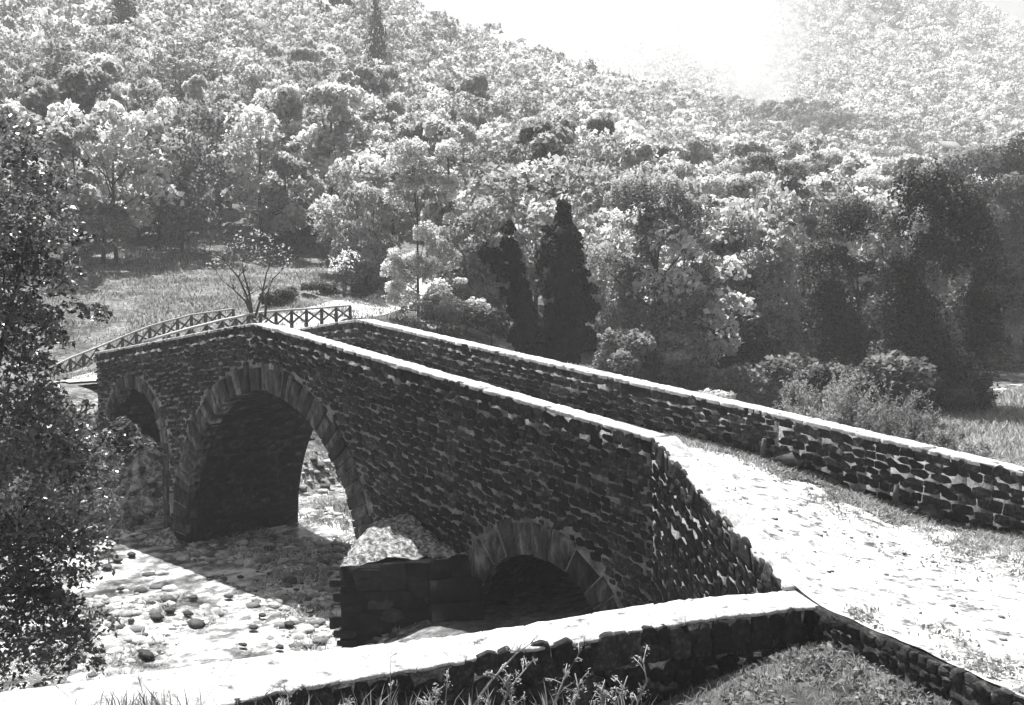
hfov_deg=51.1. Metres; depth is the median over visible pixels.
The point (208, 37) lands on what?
leafy tree
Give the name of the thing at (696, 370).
leafy bush
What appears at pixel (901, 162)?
leafy tree
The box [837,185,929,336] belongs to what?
leafy tree
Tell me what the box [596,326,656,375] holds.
leafy bush
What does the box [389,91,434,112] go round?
leafy tree
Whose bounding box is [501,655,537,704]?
dry weed
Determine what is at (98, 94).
leafy tree
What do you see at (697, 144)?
leafy tree
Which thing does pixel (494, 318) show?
leafy bush
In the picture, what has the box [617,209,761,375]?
leafy tree
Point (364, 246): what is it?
leafy tree
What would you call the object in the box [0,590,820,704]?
stone wall
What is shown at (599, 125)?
leafy tree
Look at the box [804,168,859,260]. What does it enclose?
leafy tree
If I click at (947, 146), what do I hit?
stone house
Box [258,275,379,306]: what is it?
hedge
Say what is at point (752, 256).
leafy tree
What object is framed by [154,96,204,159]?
leafy tree
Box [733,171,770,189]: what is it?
leafy tree
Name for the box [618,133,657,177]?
leafy tree
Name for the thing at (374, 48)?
cypress tree
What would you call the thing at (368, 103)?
leafy tree
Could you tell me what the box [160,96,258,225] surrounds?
leafy tree
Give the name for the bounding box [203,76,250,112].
leafy tree
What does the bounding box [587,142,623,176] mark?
leafy tree
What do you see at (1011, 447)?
grass
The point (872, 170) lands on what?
leafy tree
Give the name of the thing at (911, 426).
feathery shrub
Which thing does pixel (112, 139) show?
leafy tree
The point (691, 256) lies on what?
leafy tree
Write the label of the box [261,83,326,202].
leafy tree
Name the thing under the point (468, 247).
leafy tree
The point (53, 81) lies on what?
leafy tree
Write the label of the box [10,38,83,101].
leafy tree
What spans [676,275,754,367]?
leafy tree
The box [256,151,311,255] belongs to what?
leafy tree
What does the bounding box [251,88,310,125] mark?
leafy tree
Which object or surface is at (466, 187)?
leafy tree
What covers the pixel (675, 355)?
leafy bush
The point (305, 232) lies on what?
leafy tree
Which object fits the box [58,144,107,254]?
leafy tree
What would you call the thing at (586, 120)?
leafy tree
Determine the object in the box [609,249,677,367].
leafy tree
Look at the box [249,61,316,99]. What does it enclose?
leafy tree
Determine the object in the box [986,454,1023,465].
feathery shrub
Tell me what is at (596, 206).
leafy tree
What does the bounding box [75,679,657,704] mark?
tall grass
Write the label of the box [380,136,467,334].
leafy tree
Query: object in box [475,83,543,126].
leafy tree
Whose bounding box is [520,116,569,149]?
leafy tree
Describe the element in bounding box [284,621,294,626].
river rock
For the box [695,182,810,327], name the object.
leafy tree
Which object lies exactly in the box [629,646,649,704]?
dry weed
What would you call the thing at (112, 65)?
leafy tree
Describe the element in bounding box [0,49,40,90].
leafy tree
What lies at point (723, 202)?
leafy tree
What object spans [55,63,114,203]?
leafy tree
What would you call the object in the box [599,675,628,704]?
dry weed
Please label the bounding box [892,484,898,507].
short post
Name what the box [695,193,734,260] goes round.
leafy tree
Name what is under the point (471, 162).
leafy tree
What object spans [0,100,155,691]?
leafy tree
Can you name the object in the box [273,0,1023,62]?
sky
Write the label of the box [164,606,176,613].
river rock
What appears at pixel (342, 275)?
young tree
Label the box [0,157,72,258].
leafy tree
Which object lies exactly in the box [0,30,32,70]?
leafy tree
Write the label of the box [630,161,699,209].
leafy tree
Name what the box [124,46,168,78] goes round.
leafy tree
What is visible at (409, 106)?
leafy tree
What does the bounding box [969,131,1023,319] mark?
leafy tree
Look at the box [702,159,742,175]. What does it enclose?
leafy tree
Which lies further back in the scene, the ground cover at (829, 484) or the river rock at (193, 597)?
the river rock at (193, 597)
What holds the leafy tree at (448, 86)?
on the ground at (560, 598)
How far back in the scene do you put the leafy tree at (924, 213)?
97.81 m
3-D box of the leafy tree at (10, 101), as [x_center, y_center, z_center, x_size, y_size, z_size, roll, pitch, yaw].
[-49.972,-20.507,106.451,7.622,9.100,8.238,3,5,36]
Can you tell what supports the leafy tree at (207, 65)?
on the ground at (560, 598)
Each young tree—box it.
[201,228,303,318]
[328,243,365,297]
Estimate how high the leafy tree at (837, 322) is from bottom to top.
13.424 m
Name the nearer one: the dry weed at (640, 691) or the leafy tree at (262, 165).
the dry weed at (640, 691)
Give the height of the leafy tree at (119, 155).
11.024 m
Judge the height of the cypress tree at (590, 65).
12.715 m
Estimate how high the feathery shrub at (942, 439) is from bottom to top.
2.528 m
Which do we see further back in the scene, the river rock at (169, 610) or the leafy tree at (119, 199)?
the leafy tree at (119, 199)
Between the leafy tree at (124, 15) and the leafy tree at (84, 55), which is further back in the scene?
the leafy tree at (124, 15)
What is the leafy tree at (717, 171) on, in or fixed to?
on the ground at (560, 598)
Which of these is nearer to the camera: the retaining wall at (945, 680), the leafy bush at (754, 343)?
the retaining wall at (945, 680)
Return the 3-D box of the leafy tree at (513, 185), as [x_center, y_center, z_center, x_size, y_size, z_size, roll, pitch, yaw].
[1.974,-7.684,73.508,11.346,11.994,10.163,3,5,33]
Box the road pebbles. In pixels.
[687,448,1023,678]
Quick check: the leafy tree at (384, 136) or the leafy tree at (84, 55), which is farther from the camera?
the leafy tree at (84, 55)
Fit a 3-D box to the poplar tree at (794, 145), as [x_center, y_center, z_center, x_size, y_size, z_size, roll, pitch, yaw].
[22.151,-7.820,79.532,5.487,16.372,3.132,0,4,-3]
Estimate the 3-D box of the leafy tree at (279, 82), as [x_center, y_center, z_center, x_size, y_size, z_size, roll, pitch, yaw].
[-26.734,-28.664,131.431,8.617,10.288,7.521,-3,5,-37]
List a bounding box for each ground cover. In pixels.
[750,461,1023,692]
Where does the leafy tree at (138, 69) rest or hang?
on the ground at (560, 598)
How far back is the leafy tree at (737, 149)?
133.60 m
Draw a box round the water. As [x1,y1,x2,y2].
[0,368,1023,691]
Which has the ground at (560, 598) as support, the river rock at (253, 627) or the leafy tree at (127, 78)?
the leafy tree at (127, 78)
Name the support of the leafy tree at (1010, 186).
on the ground at (560, 598)
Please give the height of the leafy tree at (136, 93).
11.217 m
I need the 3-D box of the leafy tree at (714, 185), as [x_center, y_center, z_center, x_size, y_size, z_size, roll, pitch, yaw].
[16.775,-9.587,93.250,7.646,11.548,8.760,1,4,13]
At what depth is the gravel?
28.28 m
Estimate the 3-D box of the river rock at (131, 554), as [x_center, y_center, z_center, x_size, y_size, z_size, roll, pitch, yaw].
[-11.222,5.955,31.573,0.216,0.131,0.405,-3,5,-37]
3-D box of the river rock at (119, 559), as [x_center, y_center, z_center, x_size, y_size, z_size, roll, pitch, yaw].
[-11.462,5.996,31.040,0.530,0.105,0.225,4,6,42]
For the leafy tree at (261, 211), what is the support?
on the ground at (560, 598)
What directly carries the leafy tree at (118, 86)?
on the ground at (560, 598)
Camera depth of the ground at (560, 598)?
65.90 m
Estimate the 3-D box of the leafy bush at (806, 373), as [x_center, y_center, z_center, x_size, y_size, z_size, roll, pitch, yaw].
[16.154,2.356,56.178,4.096,4.020,4.460,2,5,23]
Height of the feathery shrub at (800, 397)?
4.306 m
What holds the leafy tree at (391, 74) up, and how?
on the ground at (560, 598)
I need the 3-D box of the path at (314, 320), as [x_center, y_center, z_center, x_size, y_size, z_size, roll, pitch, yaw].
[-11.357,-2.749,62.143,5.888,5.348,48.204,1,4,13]
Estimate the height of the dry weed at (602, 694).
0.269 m
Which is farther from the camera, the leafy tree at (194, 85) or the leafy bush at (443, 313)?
the leafy tree at (194, 85)
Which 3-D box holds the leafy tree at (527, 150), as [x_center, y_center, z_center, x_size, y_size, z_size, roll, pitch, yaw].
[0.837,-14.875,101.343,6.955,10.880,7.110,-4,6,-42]
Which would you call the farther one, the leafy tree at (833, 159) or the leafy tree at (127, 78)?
the leafy tree at (833, 159)
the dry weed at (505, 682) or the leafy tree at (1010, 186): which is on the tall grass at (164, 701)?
the dry weed at (505, 682)
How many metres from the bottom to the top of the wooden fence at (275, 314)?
2.036 m
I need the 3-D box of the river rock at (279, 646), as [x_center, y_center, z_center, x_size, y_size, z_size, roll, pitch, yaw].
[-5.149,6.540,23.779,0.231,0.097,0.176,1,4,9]
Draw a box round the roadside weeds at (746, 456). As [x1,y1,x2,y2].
[663,431,1023,647]
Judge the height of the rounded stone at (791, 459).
0.492 m
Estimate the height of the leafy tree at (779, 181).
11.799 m
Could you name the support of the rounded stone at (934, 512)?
on the road
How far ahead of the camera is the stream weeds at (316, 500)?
28.67 m
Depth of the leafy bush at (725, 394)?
55.05 m
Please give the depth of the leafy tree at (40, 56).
142.00 m
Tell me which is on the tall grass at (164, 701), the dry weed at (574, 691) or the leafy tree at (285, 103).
the dry weed at (574, 691)
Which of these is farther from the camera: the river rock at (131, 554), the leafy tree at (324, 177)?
the leafy tree at (324, 177)
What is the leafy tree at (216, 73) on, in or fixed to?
on the ground at (560, 598)
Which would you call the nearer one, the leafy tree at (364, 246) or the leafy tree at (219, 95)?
the leafy tree at (364, 246)
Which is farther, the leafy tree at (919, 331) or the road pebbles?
the leafy tree at (919, 331)
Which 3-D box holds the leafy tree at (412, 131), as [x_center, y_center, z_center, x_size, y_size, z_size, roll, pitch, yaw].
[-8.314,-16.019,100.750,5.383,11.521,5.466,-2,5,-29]
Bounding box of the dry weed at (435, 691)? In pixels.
[414,676,448,704]
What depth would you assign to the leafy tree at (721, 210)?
70.61 m
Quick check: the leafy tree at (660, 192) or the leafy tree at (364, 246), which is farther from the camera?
the leafy tree at (660, 192)
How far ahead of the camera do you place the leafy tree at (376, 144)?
91.32 m
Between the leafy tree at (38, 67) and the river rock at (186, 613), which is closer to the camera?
the river rock at (186, 613)
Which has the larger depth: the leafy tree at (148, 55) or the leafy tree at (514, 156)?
the leafy tree at (148, 55)
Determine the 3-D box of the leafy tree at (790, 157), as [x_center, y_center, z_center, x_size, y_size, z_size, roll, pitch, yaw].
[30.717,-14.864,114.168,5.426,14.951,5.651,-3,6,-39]
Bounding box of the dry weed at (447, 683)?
[445,669,452,704]
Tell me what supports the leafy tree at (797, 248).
on the ground at (560, 598)
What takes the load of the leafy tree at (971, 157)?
on the ground at (560, 598)
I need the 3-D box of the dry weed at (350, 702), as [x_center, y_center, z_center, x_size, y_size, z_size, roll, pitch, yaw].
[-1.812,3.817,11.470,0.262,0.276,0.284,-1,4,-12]
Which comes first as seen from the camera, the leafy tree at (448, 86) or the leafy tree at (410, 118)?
the leafy tree at (410, 118)
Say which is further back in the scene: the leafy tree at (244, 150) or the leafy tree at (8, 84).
the leafy tree at (8, 84)
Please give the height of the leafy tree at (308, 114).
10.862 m
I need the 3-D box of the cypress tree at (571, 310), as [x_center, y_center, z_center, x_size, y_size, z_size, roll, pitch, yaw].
[2.872,-3.342,58.024,3.837,10.062,4.775,-1,4,-13]
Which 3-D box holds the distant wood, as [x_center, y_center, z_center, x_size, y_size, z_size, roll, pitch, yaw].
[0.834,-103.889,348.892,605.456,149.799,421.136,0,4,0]
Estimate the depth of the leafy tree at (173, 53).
146.16 m
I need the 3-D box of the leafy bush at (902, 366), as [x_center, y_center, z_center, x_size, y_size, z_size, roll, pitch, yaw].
[17.570,1.880,52.639,6.054,4.043,4.614,0,4,1]
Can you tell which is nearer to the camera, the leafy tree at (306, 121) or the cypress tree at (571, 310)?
the cypress tree at (571, 310)
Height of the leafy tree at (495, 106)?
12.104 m
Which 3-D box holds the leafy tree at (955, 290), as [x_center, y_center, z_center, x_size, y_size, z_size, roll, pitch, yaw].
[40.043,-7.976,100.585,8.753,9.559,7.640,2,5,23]
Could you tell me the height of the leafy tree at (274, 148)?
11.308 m
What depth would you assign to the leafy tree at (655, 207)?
63.42 m
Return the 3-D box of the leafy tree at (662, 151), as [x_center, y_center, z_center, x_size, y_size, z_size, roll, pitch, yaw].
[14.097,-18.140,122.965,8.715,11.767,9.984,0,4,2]
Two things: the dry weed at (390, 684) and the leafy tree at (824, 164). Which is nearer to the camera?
the dry weed at (390, 684)
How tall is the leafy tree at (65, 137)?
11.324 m
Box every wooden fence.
[44,308,234,375]
[143,304,351,342]
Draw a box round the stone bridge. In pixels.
[93,319,1023,647]
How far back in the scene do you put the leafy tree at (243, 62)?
138.62 m
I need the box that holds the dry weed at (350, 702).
[342,695,354,704]
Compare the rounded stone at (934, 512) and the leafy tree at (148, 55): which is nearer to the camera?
the rounded stone at (934, 512)
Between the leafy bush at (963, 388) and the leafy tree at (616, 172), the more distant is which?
the leafy tree at (616, 172)
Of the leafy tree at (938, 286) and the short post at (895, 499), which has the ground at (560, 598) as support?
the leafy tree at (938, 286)
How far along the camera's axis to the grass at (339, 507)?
36.47 m
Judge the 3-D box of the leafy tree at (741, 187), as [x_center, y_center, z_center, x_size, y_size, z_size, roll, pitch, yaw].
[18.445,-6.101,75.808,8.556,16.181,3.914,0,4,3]
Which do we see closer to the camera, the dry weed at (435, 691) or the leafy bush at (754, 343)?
the dry weed at (435, 691)
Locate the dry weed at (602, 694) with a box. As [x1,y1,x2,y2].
[589,680,608,704]
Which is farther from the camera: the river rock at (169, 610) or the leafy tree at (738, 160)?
the leafy tree at (738, 160)
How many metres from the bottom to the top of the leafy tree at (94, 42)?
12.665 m
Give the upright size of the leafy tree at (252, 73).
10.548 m
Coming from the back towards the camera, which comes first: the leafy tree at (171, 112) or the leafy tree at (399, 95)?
the leafy tree at (399, 95)
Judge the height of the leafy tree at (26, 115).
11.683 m
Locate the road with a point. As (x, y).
(908, 585)
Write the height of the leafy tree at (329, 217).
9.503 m
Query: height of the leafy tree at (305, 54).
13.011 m
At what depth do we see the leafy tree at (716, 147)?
141.68 m
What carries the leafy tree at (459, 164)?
on the ground at (560, 598)
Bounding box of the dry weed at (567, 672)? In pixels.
[545,640,582,704]
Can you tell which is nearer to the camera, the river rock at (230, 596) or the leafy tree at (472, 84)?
the river rock at (230, 596)
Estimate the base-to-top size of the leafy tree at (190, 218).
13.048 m
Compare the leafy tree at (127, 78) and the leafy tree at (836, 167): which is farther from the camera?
the leafy tree at (836, 167)
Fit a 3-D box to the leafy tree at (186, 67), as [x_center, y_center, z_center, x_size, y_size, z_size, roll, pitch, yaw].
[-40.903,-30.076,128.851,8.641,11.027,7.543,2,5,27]
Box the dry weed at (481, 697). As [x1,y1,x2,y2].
[474,635,539,704]
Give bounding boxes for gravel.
[0,449,398,689]
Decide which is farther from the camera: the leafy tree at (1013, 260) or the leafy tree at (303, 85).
the leafy tree at (303, 85)
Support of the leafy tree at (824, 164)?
on the ground at (560, 598)
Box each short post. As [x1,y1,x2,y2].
[760,438,766,459]
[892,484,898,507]
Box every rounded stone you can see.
[769,450,803,469]
[915,505,944,522]
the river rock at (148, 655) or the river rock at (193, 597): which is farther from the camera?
the river rock at (193, 597)
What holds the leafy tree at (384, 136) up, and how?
on the ground at (560, 598)
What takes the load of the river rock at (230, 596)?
in the water
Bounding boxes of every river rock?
[101,563,111,568]
[112,556,122,561]
[127,551,135,556]
[137,649,154,660]
[149,613,164,619]
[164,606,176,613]
[182,610,192,616]
[188,595,197,598]
[224,594,232,598]
[239,642,246,646]
[248,625,258,629]
[276,644,283,649]
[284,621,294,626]
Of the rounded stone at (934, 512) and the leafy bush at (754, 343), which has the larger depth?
the leafy bush at (754, 343)
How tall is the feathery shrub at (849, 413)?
4.500 m
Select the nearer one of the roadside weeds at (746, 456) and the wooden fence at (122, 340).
the roadside weeds at (746, 456)
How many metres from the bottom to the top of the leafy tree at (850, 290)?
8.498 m
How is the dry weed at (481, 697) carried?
on the tall grass at (164, 701)
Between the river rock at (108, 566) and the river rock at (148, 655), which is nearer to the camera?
the river rock at (148, 655)
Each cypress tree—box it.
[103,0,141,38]
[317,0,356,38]
[364,0,386,94]
[477,219,551,357]
[535,198,601,364]
[586,59,598,81]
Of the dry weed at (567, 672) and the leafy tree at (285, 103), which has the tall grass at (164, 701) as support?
the dry weed at (567, 672)
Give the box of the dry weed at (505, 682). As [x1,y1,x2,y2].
[491,673,526,704]
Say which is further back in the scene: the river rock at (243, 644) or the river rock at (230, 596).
the river rock at (230, 596)
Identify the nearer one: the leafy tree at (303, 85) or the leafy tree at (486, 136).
the leafy tree at (486, 136)
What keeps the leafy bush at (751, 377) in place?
on the ground at (560, 598)
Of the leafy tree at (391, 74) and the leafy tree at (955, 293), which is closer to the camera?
the leafy tree at (955, 293)
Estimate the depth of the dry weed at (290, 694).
11.50 m
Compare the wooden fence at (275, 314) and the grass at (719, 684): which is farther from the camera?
the wooden fence at (275, 314)
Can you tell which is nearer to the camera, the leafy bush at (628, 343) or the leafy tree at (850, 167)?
the leafy bush at (628, 343)
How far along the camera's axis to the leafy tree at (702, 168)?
97.64 m
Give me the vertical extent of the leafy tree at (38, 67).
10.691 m
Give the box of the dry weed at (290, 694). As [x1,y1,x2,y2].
[276,682,306,704]
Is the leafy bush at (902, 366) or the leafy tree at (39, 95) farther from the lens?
the leafy tree at (39, 95)
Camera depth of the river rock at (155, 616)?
25.77 m
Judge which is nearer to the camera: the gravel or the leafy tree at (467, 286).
the gravel
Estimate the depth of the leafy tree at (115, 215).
79.04 m
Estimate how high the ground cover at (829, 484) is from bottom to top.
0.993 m
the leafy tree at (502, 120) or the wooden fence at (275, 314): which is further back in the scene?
the leafy tree at (502, 120)
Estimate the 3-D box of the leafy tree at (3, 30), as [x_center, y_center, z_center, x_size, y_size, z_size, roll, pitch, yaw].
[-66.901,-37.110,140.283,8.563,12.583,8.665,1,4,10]
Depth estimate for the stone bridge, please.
24.40 m
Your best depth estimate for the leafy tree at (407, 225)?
84.65 m
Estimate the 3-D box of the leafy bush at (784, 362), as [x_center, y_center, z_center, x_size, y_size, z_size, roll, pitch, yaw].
[16.750,2.020,60.033,5.936,4.256,4.524,-2,5,-24]
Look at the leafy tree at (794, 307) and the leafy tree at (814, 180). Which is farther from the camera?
the leafy tree at (814, 180)
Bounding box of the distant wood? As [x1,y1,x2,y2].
[0,0,1023,181]
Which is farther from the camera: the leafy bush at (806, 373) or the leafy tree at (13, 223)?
the leafy tree at (13, 223)
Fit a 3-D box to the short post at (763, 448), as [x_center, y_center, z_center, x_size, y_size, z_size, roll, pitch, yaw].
[5.452,2.221,23.219,0.129,0.724,0.129,2,5,20]
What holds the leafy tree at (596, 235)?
on the ground at (560, 598)
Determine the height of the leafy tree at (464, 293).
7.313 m
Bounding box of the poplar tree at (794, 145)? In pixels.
[783,137,837,338]
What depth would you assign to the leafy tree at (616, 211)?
72.81 m
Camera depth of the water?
27.85 m
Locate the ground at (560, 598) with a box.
[0,0,1023,704]
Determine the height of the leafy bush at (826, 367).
3.856 m
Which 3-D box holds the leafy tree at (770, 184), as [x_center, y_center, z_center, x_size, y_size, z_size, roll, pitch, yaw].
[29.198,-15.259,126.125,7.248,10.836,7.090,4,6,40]
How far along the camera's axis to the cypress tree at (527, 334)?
55.09 m
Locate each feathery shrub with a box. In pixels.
[772,371,839,419]
[780,360,902,435]
[859,382,942,443]
[903,411,997,457]
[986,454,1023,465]
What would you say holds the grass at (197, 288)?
on the ground at (560, 598)
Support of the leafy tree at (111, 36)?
on the ground at (560, 598)
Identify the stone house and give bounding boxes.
[934,141,962,154]
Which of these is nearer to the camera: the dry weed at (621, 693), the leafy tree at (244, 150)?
the dry weed at (621, 693)
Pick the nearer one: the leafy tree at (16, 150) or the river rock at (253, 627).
the river rock at (253, 627)
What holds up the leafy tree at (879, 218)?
on the ground at (560, 598)
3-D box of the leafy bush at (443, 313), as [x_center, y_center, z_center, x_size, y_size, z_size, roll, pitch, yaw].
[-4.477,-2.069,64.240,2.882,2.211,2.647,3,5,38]
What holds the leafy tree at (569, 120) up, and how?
on the ground at (560, 598)
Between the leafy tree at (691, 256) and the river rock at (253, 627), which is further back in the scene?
the leafy tree at (691, 256)
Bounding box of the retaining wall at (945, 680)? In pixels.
[808,606,1023,704]
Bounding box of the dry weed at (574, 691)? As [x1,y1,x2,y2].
[563,668,590,704]
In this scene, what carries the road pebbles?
on the road
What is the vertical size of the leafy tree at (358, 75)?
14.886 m
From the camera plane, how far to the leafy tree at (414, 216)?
106.17 m
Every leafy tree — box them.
[0,15,27,56]
[0,22,37,65]
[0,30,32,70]
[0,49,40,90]
[0,61,45,102]
[0,88,4,100]
[0,98,33,159]
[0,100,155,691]
[0,102,69,239]
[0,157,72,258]
[0,180,25,262]
[1,132,44,161]
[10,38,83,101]
[18,75,60,214]
[19,78,69,155]
[22,62,65,89]
[30,42,60,64]
[40,119,103,276]
[43,98,184,261]
[47,51,105,90]
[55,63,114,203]
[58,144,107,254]
[60,89,102,122]
[79,25,140,67]
[81,29,150,83]
[82,202,137,263]
[83,52,134,112]
[101,125,209,239]
[102,110,132,201]
[106,77,161,108]
[109,119,185,227]
[114,58,166,115]
[115,72,141,87]
[120,77,199,120]
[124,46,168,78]
[125,96,237,251]
[136,31,219,104]
[138,43,185,94]
[144,111,203,173]
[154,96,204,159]
[156,54,204,112]
[160,54,212,105]
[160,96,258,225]
[166,26,224,87]
[181,74,208,131]
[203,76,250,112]
[205,49,248,88]
[207,47,270,105]
[210,103,325,240]
[211,91,245,107]
[244,63,287,105]
[244,120,291,198]
[246,142,296,198]
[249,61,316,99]
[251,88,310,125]
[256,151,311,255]
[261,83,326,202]
[264,77,316,123]
[268,103,315,154]
[290,46,321,102]
[298,71,366,124]
[303,81,367,213]
[306,102,365,193]
[307,157,399,273]
[308,88,396,194]
[310,151,342,197]
[331,63,384,123]
[332,185,401,292]
[334,140,426,261]
[336,139,398,233]
[346,120,391,216]
[363,65,405,130]
[376,97,425,124]
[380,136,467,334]
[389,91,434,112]
[392,112,456,162]
[393,119,429,214]
[401,208,419,220]
[411,86,480,126]
[419,114,480,300]
[419,151,470,208]
[419,214,504,301]
[424,121,530,247]
[425,174,498,264]
[438,82,459,127]
[442,192,527,325]
[445,95,515,135]
[445,262,528,308]
[454,73,489,129]
[463,144,493,172]
[465,152,615,310]
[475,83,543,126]
[479,115,534,164]
[485,143,552,226]
[487,138,573,247]
[513,117,582,232]
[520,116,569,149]
[534,208,664,353]
[537,108,570,120]
[550,109,586,162]
[560,125,622,256]
[567,165,640,261]
[577,116,617,160]
[578,207,637,331]
[579,181,622,244]
[584,118,620,165]
[584,169,722,382]
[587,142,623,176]
[606,202,726,346]
[607,236,641,327]
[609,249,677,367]
[610,143,669,168]
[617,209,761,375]
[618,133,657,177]
[620,170,661,210]
[620,177,668,208]
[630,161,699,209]
[651,151,737,192]
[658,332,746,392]
[660,230,708,345]
[667,135,713,166]
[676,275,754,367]
[678,174,740,200]
[681,166,722,180]
[688,138,720,165]
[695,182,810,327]
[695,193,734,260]
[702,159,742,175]
[709,247,804,363]
[710,194,787,318]
[717,151,830,363]
[727,140,775,184]
[733,156,767,173]
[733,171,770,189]
[739,178,810,200]
[744,293,831,367]
[763,177,777,186]
[771,146,809,183]
[771,219,871,335]
[778,244,856,357]
[784,162,836,197]
[792,196,857,290]
[796,194,918,367]
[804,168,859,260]
[809,258,866,358]
[810,151,842,165]
[834,157,860,171]
[835,171,894,260]
[836,158,864,187]
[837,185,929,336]
[848,163,893,183]
[859,201,985,318]
[861,157,1023,419]
[865,200,902,271]
[879,153,930,181]
[902,250,972,309]
[908,144,1010,345]
[924,159,971,313]
[930,260,981,308]
[936,230,1014,306]
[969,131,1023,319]
[974,211,1023,305]
[976,171,1023,372]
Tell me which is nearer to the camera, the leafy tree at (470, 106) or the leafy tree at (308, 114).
the leafy tree at (308, 114)
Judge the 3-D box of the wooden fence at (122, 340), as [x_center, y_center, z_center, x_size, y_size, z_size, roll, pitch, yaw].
[-18.872,-0.214,54.498,9.779,3.940,1.127,-3,5,-39]
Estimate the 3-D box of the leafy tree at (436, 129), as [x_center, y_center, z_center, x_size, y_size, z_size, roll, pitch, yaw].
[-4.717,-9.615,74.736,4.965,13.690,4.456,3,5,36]
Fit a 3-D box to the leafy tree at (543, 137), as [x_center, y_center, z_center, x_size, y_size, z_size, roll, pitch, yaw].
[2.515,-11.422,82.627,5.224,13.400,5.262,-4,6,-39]
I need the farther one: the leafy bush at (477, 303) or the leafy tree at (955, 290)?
the leafy tree at (955, 290)
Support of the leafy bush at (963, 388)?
on the ground at (560, 598)
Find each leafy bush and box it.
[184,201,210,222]
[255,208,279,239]
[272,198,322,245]
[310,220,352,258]
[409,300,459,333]
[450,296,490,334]
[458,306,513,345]
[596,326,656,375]
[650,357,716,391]
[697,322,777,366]
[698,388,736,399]
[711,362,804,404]
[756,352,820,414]
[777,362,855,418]
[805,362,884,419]
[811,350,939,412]
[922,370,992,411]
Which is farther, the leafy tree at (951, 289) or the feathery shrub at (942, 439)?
the leafy tree at (951, 289)
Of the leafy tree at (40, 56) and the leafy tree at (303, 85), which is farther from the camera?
the leafy tree at (40, 56)
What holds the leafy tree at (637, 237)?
on the ground at (560, 598)
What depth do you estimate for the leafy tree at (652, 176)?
91.36 m
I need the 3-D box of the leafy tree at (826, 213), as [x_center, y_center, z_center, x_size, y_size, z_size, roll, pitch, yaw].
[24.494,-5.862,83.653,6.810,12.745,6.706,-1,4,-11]
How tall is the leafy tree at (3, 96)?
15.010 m
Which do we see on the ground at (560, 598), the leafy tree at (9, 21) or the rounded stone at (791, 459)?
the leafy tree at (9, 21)
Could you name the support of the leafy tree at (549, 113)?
on the ground at (560, 598)
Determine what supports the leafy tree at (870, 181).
on the ground at (560, 598)
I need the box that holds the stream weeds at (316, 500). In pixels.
[0,400,415,691]
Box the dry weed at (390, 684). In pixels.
[389,652,397,704]
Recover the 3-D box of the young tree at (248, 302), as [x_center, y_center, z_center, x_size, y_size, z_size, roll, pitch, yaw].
[-12.140,-3.662,49.863,4.657,4.205,2.649,1,4,13]
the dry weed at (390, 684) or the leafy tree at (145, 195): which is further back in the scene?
the leafy tree at (145, 195)
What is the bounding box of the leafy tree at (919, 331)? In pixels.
[861,157,1023,419]
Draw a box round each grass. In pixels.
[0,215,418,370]
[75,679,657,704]
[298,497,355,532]
[658,641,950,704]
[865,384,1023,465]
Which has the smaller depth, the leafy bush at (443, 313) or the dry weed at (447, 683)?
the dry weed at (447, 683)
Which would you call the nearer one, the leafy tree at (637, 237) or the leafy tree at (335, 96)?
the leafy tree at (637, 237)
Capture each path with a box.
[54,263,446,381]
[55,372,96,382]
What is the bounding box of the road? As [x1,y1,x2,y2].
[86,383,1023,696]
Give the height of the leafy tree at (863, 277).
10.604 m
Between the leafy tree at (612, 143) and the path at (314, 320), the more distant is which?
the leafy tree at (612, 143)
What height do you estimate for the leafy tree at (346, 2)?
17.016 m

